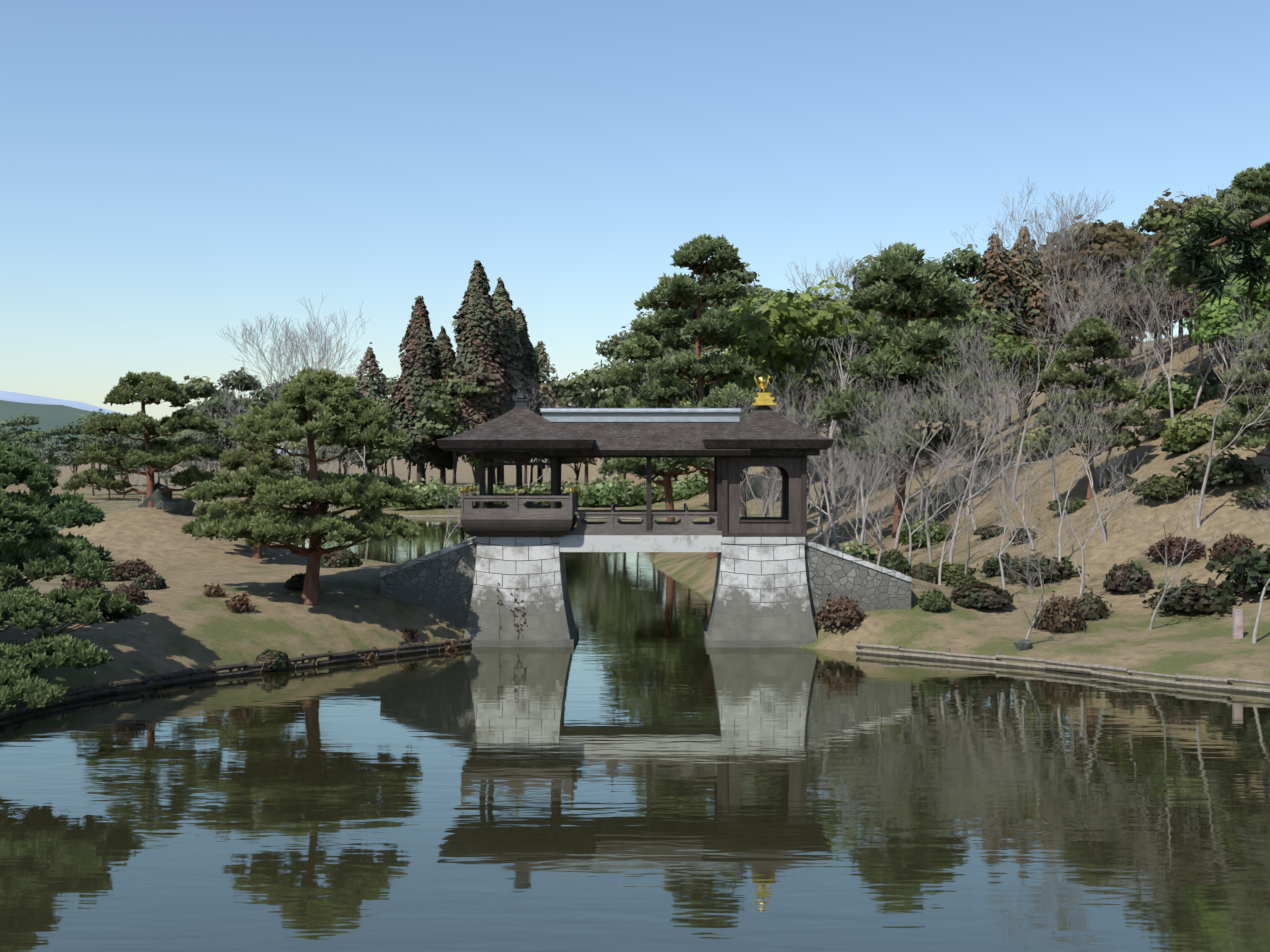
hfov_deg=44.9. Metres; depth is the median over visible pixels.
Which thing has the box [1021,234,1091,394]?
broadleaf rusty tree
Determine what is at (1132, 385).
pieris shrub
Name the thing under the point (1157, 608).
bare cherry tree
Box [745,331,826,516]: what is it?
broadleaf tree
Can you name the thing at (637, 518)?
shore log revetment
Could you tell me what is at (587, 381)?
broadleaf tree
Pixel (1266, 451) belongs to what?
bare cherry tree
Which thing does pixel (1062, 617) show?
rust azalea shrub
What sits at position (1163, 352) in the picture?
bare cherry tree
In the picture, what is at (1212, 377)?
untrimmed shrub
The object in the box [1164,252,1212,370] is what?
broadleaf rusty tree
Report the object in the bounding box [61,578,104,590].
rust azalea shrub
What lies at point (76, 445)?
broadleaf tree
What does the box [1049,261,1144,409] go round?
bare cherry tree
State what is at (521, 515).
bridge timber
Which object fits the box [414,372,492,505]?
broadleaf tree
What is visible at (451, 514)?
bare cherry tree
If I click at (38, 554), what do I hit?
garden pine tree
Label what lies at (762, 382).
gilt bridge phoenix
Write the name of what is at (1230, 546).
rust azalea shrub
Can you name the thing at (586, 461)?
broadleaf tree
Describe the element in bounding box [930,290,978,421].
broadleaf tree
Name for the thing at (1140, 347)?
broadleaf tree
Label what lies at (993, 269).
cedar tree
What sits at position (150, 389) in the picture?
garden pine tree
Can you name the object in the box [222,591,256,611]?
small twiggy shrub
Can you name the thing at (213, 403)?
broadleaf tree
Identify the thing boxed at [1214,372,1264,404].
untrimmed shrub
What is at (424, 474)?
broadleaf tree
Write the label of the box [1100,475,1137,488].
red azalea shrub
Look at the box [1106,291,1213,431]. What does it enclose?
bare cherry tree
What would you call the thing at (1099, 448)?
red azalea shrub
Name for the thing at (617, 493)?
pieris shrub
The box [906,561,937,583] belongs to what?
red azalea shrub
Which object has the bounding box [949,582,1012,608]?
red azalea shrub
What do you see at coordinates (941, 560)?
bare cherry tree
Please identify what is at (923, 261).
broadleaf tree
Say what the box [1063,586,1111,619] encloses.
untrimmed shrub
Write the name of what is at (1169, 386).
bare cherry tree
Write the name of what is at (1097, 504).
bare cherry tree
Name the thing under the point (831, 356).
broadleaf tree
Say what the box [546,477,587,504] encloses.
pieris shrub
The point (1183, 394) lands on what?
pieris shrub
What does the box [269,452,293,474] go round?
broadleaf tree
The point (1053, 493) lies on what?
bare cherry tree
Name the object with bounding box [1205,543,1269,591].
untrimmed shrub
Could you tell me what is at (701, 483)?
pieris shrub
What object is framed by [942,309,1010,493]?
bare cherry tree
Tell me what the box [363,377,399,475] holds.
broadleaf tree
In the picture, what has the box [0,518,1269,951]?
water
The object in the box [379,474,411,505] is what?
pieris shrub
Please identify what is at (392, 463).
broadleaf tree
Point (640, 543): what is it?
bridge stone slab
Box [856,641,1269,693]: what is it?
shore log revetment
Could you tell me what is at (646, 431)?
bridge roofs
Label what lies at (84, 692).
shore log revetment
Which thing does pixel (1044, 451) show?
green azalea shrub
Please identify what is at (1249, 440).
tall pine tree
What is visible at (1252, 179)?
tall pine tree
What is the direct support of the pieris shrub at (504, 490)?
on the ground
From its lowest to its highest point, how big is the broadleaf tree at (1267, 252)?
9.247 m
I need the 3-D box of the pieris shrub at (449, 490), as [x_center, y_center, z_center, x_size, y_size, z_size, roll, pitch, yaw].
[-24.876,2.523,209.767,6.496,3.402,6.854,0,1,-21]
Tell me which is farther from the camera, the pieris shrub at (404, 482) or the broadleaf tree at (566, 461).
the broadleaf tree at (566, 461)
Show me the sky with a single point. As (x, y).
(174, 173)
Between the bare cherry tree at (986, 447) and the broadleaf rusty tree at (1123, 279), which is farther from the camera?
the broadleaf rusty tree at (1123, 279)
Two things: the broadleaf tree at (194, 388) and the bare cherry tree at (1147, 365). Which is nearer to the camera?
the bare cherry tree at (1147, 365)
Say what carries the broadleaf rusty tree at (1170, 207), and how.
on the ground
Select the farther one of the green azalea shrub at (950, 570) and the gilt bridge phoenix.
the green azalea shrub at (950, 570)
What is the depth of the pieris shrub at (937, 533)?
90.34 m
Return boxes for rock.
[138,482,172,507]
[160,499,195,515]
[1014,639,1031,650]
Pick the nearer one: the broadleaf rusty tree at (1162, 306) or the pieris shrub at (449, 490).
the broadleaf rusty tree at (1162, 306)
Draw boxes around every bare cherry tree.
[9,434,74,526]
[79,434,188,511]
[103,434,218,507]
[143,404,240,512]
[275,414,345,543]
[300,445,361,511]
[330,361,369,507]
[429,473,494,547]
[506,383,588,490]
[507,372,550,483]
[582,458,607,504]
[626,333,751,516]
[687,382,830,516]
[706,365,839,550]
[709,405,752,501]
[740,482,781,516]
[742,383,846,516]
[745,432,880,546]
[759,481,819,517]
[768,399,849,510]
[781,437,874,552]
[797,341,886,550]
[798,368,869,542]
[807,426,908,540]
[807,444,902,550]
[807,448,895,553]
[832,432,930,565]
[834,361,1009,562]
[845,361,937,550]
[852,364,1034,536]
[855,424,1019,573]
[865,361,944,518]
[876,372,1018,519]
[893,348,1044,551]
[917,440,1032,574]
[930,340,1105,563]
[932,450,1013,584]
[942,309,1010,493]
[957,360,1039,514]
[964,456,1056,589]
[971,434,1068,552]
[976,518,1073,638]
[989,411,1132,564]
[993,260,1160,503]
[1012,420,1165,600]
[1030,377,1137,541]
[1041,342,1111,502]
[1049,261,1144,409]
[1062,254,1148,443]
[1080,316,1167,482]
[1104,247,1195,425]
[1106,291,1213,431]
[1113,238,1175,394]
[1116,486,1223,629]
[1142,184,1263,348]
[1149,284,1231,407]
[1171,284,1221,408]
[1177,219,1269,456]
[1196,302,1269,528]
[1237,470,1269,642]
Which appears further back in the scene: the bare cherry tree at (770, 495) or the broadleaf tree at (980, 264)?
the broadleaf tree at (980, 264)
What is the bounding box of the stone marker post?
[1233,609,1242,638]
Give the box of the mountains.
[0,391,300,454]
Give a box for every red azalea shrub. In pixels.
[131,571,166,589]
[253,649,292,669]
[284,573,319,589]
[320,549,362,567]
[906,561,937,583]
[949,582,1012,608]
[973,525,1007,535]
[1008,528,1036,542]
[1092,445,1105,451]
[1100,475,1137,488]
[1103,560,1154,591]
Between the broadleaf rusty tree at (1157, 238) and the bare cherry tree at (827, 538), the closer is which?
the bare cherry tree at (827, 538)
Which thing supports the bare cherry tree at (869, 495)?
on the ground
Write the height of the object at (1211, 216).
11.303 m
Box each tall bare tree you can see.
[205,295,369,472]
[786,240,971,527]
[951,177,1122,393]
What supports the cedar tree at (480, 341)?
on the ground
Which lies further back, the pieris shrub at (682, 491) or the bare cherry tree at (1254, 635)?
the pieris shrub at (682, 491)
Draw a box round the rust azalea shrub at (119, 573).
[102,560,131,581]
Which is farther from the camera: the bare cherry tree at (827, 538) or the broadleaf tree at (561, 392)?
the broadleaf tree at (561, 392)
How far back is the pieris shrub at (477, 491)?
206.50 m
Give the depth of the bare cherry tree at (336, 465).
151.28 m
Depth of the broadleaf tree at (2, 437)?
213.87 m
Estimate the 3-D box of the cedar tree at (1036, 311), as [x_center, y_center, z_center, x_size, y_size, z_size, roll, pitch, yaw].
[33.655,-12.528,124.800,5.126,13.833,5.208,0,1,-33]
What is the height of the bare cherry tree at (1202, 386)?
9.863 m
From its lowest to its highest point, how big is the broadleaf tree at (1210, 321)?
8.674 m
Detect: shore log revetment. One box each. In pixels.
[0,635,474,718]
[207,514,642,519]
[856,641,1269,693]
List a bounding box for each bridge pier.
[460,537,578,646]
[703,537,819,646]
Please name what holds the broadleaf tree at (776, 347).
on the ground
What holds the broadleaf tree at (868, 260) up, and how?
on the ground
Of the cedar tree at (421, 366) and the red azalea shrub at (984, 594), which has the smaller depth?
the red azalea shrub at (984, 594)
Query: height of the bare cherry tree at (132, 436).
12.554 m
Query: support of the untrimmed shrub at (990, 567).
on the ground
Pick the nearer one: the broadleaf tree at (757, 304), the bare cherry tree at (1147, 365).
the bare cherry tree at (1147, 365)
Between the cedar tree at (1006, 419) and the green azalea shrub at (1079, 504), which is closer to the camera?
the green azalea shrub at (1079, 504)
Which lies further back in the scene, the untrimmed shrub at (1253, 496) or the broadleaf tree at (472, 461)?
the broadleaf tree at (472, 461)
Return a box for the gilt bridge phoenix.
[754,374,771,392]
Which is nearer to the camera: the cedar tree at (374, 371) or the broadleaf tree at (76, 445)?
the broadleaf tree at (76, 445)
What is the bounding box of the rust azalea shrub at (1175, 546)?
[1145,533,1208,559]
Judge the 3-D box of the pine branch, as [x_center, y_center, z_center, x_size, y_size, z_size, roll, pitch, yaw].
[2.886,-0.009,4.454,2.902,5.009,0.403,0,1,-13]
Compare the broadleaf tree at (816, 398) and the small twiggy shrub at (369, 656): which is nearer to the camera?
the small twiggy shrub at (369, 656)
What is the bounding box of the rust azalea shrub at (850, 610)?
[813,592,867,625]
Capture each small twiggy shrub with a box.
[203,582,225,597]
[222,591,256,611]
[361,650,378,660]
[401,627,418,640]
[441,639,460,650]
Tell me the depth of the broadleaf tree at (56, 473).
241.77 m
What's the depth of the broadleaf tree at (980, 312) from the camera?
119.28 m
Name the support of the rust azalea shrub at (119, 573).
on the ground
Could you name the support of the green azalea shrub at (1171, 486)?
on the ground
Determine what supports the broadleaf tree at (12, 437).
on the ground
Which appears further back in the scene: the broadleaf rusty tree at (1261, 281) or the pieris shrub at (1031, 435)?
the pieris shrub at (1031, 435)
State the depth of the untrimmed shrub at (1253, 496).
68.61 m
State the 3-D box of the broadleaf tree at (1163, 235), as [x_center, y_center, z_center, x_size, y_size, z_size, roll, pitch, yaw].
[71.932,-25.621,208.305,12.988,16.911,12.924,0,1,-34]
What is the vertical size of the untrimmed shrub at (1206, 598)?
1.622 m
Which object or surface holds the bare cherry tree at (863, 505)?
on the ground
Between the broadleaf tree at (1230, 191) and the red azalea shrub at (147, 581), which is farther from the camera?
the broadleaf tree at (1230, 191)
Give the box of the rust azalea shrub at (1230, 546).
[1207,531,1255,559]
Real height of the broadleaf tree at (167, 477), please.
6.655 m
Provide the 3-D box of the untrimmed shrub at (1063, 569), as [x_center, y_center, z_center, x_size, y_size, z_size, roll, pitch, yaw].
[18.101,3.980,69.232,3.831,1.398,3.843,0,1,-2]
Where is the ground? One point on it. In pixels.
(182, 622)
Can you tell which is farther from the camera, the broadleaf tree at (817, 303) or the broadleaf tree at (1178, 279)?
the broadleaf tree at (817, 303)
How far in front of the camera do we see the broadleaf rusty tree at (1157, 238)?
110.68 m
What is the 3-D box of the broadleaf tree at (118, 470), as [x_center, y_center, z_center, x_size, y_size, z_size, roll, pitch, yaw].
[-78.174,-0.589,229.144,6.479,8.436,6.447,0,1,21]
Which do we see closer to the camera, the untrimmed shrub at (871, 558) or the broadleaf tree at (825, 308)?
the untrimmed shrub at (871, 558)
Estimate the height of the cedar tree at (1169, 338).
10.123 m
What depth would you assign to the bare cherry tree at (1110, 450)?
81.78 m
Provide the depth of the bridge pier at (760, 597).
62.06 m
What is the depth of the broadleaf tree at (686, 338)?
183.35 m
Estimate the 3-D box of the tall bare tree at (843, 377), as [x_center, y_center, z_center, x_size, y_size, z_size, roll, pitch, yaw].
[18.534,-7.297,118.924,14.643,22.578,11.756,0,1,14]
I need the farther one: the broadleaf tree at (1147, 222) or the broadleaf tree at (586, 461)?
the broadleaf tree at (586, 461)
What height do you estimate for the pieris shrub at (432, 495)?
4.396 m
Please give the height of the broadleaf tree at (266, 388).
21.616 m
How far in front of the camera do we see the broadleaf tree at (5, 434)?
230.45 m
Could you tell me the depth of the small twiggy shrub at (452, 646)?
60.68 m
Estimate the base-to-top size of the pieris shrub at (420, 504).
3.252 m
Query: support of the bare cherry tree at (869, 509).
on the ground
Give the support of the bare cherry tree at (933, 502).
on the ground
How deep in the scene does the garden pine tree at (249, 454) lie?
72.50 m
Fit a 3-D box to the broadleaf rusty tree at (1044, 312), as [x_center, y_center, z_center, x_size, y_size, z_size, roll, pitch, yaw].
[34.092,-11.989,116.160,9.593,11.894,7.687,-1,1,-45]
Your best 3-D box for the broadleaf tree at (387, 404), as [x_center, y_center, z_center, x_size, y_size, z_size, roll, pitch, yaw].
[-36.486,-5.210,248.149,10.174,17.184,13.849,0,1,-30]
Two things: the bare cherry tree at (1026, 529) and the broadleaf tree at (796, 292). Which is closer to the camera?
the bare cherry tree at (1026, 529)
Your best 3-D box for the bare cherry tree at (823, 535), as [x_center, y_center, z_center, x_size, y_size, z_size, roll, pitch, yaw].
[8.309,1.478,64.424,5.028,6.559,3.722,0,1,-20]
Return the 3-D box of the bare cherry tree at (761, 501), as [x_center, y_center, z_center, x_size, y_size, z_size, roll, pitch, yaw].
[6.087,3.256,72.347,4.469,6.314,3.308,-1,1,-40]
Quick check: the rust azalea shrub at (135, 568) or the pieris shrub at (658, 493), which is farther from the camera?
the pieris shrub at (658, 493)
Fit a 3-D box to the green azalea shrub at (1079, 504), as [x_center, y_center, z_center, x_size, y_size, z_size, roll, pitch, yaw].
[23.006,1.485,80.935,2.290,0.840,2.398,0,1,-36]
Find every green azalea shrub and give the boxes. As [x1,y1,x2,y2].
[876,549,911,573]
[918,588,951,610]
[934,562,975,579]
[945,573,979,587]
[1038,446,1068,453]
[1046,496,1085,511]
[1128,473,1194,497]
[1160,435,1201,452]
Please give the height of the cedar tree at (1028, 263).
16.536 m
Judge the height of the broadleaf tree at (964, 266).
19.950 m
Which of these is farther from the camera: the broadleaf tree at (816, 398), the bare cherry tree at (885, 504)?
the broadleaf tree at (816, 398)
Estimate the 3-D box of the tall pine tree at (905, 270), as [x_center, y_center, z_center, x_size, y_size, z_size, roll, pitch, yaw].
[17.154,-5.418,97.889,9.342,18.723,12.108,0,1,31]
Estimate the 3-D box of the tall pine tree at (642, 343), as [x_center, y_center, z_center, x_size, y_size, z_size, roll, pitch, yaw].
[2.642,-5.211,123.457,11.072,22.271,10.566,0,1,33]
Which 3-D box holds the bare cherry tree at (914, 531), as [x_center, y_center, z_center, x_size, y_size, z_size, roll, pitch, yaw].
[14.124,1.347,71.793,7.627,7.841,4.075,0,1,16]
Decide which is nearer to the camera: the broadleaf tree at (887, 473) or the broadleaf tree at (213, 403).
the broadleaf tree at (887, 473)
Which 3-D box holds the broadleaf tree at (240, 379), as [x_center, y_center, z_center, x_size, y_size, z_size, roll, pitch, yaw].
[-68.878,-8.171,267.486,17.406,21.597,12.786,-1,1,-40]
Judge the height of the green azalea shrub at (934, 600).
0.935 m
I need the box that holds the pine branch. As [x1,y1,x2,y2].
[1163,191,1269,308]
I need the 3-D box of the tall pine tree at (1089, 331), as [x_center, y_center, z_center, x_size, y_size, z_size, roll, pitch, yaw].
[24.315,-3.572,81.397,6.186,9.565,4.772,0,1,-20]
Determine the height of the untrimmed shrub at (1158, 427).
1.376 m
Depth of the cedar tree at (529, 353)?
224.11 m
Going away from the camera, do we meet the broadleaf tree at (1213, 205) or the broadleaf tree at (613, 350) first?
the broadleaf tree at (1213, 205)
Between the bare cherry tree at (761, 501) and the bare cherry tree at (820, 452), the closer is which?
the bare cherry tree at (761, 501)
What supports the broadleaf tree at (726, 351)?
on the ground
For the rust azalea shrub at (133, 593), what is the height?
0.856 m
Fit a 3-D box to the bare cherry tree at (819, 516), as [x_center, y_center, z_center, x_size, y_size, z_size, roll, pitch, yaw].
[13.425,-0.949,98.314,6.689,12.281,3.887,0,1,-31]
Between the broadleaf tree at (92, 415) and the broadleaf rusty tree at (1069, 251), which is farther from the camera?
the broadleaf tree at (92, 415)
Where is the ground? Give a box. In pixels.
[0,334,1269,706]
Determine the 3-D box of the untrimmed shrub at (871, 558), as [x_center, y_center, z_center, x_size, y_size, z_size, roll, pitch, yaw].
[9.722,3.669,65.278,3.593,1.539,3.145,0,1,-37]
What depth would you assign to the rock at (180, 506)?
78.31 m
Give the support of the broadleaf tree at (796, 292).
on the ground
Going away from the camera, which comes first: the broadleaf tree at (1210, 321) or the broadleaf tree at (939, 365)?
the broadleaf tree at (1210, 321)
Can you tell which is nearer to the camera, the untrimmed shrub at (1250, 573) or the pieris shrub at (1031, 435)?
the untrimmed shrub at (1250, 573)
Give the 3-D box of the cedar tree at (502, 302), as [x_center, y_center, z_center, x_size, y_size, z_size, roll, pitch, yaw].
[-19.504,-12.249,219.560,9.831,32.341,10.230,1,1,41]
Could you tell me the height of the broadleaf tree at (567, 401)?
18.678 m
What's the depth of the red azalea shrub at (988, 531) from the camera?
84.48 m
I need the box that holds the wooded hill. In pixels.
[0,400,164,459]
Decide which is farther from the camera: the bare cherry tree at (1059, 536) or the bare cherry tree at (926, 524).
the bare cherry tree at (926, 524)
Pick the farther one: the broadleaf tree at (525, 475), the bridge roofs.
the broadleaf tree at (525, 475)
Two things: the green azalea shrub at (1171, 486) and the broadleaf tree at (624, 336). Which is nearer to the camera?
the green azalea shrub at (1171, 486)
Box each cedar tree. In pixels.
[350,342,394,473]
[387,295,444,482]
[430,326,464,487]
[441,260,511,485]
[491,277,529,488]
[504,307,545,489]
[534,341,566,486]
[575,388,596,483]
[960,227,1034,435]
[987,257,1029,426]
[997,219,1054,419]
[1020,242,1071,406]
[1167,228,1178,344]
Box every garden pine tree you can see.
[0,441,115,595]
[0,485,144,714]
[60,371,221,506]
[180,367,422,604]
[193,441,306,558]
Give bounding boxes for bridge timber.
[442,448,827,536]
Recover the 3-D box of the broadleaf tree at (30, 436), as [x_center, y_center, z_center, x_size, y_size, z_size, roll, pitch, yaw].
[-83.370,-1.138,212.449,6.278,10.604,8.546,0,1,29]
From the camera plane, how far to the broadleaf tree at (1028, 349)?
102.80 m
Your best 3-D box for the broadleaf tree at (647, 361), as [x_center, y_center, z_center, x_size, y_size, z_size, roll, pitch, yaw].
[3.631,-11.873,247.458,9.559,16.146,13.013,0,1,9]
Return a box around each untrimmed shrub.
[842,544,895,570]
[975,546,1022,575]
[998,549,1088,580]
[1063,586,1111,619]
[1135,413,1171,436]
[1139,570,1241,613]
[1170,450,1268,485]
[1180,362,1222,385]
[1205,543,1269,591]
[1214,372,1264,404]
[1230,480,1269,504]
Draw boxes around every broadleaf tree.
[0,413,56,485]
[0,428,16,447]
[0,434,8,440]
[1,432,18,444]
[17,429,64,465]
[45,422,102,492]
[47,461,62,476]
[60,416,125,495]
[76,409,122,468]
[97,463,126,499]
[107,414,143,481]
[117,468,140,496]
[122,433,171,476]
[157,436,169,482]
[157,467,175,486]
[159,375,237,481]
[175,431,216,468]
[183,392,248,500]
[186,398,217,472]
[193,367,277,466]
[252,378,286,474]
[259,376,315,465]
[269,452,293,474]
[280,438,329,474]
[313,413,388,473]
[338,461,340,474]
[353,403,405,475]
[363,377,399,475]
[378,397,410,485]
[383,375,400,475]
[387,449,427,484]
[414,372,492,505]
[462,453,503,475]
[493,469,495,484]
[524,465,526,483]
[530,406,543,486]
[542,395,577,407]
[543,377,580,407]
[543,399,555,407]
[553,365,621,480]
[561,458,586,484]
[567,333,651,478]
[607,311,655,366]
[627,357,660,389]
[630,303,706,351]
[645,327,756,380]
[675,345,823,516]
[679,276,891,516]
[696,263,759,307]
[701,289,817,501]
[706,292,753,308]
[725,282,773,308]
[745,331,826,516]
[756,315,860,508]
[773,302,919,518]
[792,290,828,305]
[794,290,826,307]
[819,291,881,484]
[819,311,894,476]
[821,300,893,491]
[844,250,926,293]
[857,311,955,463]
[897,294,1013,458]
[919,257,956,288]
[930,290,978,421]
[935,323,1027,462]
[937,244,1021,311]
[974,246,1047,281]
[975,258,1046,296]
[979,335,1070,437]
[1041,285,1077,393]
[1046,229,1079,286]
[1112,245,1154,355]
[1123,207,1182,347]
[1125,195,1266,400]
[1149,230,1174,337]
[1181,266,1269,433]
[1186,188,1226,228]
[1188,198,1241,227]
[1206,234,1269,310]
[1216,185,1257,211]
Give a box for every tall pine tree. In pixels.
[596,273,748,521]
[635,233,761,558]
[819,241,997,536]
[1032,315,1151,498]
[1214,318,1269,456]
[1219,166,1269,219]
[1251,162,1269,209]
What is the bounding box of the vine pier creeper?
[496,583,526,638]
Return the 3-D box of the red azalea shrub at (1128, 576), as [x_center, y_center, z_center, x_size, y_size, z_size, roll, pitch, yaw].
[20.842,4.256,65.027,2.164,1.430,2.145,0,1,-22]
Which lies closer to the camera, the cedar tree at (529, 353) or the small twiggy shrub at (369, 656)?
the small twiggy shrub at (369, 656)
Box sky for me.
[0,0,1269,457]
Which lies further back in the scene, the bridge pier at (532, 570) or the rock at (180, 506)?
the rock at (180, 506)
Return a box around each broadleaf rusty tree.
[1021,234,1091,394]
[1032,243,1146,389]
[1052,212,1149,366]
[1057,232,1166,377]
[1109,272,1173,364]
[1126,243,1170,352]
[1135,225,1195,353]
[1144,188,1217,227]
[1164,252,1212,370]
[1226,208,1269,328]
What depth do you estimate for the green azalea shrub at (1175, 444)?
78.22 m
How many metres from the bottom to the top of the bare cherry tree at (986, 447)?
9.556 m
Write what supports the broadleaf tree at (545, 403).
on the ground
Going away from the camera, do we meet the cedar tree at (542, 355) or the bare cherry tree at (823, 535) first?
the bare cherry tree at (823, 535)
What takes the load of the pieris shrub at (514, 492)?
on the ground
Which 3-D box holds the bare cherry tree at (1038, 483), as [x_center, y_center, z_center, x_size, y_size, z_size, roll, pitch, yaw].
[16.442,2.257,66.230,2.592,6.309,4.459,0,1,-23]
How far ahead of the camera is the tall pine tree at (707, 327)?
93.72 m
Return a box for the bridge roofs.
[436,391,833,455]
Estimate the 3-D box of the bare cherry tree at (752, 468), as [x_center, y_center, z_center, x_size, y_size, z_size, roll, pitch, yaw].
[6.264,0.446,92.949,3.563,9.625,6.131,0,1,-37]
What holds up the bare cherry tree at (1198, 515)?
on the ground
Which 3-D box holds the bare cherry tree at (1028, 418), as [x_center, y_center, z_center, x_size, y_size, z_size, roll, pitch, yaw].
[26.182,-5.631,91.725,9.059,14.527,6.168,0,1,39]
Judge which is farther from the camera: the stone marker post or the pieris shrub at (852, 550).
the pieris shrub at (852, 550)
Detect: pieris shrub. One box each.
[335,497,384,507]
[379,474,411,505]
[381,487,427,508]
[405,476,458,507]
[433,483,468,505]
[451,482,504,505]
[493,482,514,504]
[498,486,539,504]
[518,481,563,504]
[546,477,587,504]
[578,473,645,505]
[578,482,609,505]
[621,484,659,505]
[634,476,681,500]
[663,477,701,498]
[683,470,707,492]
[832,541,879,560]
[894,514,953,545]
[1007,426,1060,455]
[1096,375,1143,390]
[1131,369,1216,410]
[1160,408,1234,442]
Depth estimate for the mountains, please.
5154.53 m
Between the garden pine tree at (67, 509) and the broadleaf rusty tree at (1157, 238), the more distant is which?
the broadleaf rusty tree at (1157, 238)
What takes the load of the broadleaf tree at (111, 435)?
on the ground
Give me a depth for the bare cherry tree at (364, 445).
206.09 m
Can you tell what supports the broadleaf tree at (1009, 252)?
on the ground
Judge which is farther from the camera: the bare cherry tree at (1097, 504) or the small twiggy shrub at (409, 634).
the bare cherry tree at (1097, 504)
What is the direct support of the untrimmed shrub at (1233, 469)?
on the ground
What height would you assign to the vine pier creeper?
2.250 m
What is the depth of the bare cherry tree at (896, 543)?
86.00 m
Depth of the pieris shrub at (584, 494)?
206.86 m
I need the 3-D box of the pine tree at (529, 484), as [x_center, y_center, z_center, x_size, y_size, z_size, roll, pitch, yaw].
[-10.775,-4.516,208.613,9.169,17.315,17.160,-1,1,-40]
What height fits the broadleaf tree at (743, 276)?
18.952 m
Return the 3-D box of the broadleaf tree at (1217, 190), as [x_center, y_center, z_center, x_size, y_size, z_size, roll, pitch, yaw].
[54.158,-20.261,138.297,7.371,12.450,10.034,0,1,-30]
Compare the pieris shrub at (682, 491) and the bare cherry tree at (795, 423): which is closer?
the bare cherry tree at (795, 423)
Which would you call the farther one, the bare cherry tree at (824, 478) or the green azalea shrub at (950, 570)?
the green azalea shrub at (950, 570)
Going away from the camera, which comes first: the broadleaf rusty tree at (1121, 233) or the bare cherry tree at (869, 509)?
the bare cherry tree at (869, 509)
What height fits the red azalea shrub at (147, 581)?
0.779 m
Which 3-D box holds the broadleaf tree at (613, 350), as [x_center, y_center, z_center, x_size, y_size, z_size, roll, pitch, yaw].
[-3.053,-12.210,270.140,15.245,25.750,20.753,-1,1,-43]
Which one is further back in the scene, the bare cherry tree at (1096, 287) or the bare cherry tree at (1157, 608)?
the bare cherry tree at (1096, 287)
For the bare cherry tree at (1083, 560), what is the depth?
63.94 m
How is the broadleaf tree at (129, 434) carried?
on the ground
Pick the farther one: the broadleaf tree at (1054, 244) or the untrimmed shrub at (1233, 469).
the broadleaf tree at (1054, 244)
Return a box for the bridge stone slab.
[559,535,721,551]
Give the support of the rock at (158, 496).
on the ground
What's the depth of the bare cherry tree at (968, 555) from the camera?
70.06 m
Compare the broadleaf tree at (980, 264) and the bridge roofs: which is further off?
the broadleaf tree at (980, 264)
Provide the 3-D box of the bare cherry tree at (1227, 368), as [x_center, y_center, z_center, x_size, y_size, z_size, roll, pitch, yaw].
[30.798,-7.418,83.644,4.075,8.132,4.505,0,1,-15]
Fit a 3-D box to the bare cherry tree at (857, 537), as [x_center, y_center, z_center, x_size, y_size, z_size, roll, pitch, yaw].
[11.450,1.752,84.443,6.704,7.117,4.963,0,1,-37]
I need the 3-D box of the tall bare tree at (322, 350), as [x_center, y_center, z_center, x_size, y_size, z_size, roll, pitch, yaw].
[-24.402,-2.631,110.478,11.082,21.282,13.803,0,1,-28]
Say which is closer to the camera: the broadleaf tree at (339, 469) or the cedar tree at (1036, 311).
the cedar tree at (1036, 311)
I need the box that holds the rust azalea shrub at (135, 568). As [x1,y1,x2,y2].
[118,558,155,577]
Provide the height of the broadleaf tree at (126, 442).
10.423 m
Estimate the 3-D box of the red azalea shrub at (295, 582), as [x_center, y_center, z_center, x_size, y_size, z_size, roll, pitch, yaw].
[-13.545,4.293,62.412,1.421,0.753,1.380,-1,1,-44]
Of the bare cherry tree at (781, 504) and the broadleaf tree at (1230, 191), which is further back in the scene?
the broadleaf tree at (1230, 191)
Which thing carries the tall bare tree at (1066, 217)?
on the ground
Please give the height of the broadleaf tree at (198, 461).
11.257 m
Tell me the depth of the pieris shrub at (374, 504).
204.59 m
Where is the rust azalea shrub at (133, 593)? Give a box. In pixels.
[109,582,148,603]
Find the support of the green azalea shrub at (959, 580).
on the ground
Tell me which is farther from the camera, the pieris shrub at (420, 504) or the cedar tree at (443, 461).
the cedar tree at (443, 461)
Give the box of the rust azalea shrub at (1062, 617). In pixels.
[1032,591,1087,632]
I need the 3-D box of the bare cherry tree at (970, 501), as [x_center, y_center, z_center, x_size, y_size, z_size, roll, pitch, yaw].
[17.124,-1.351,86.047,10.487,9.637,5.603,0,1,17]

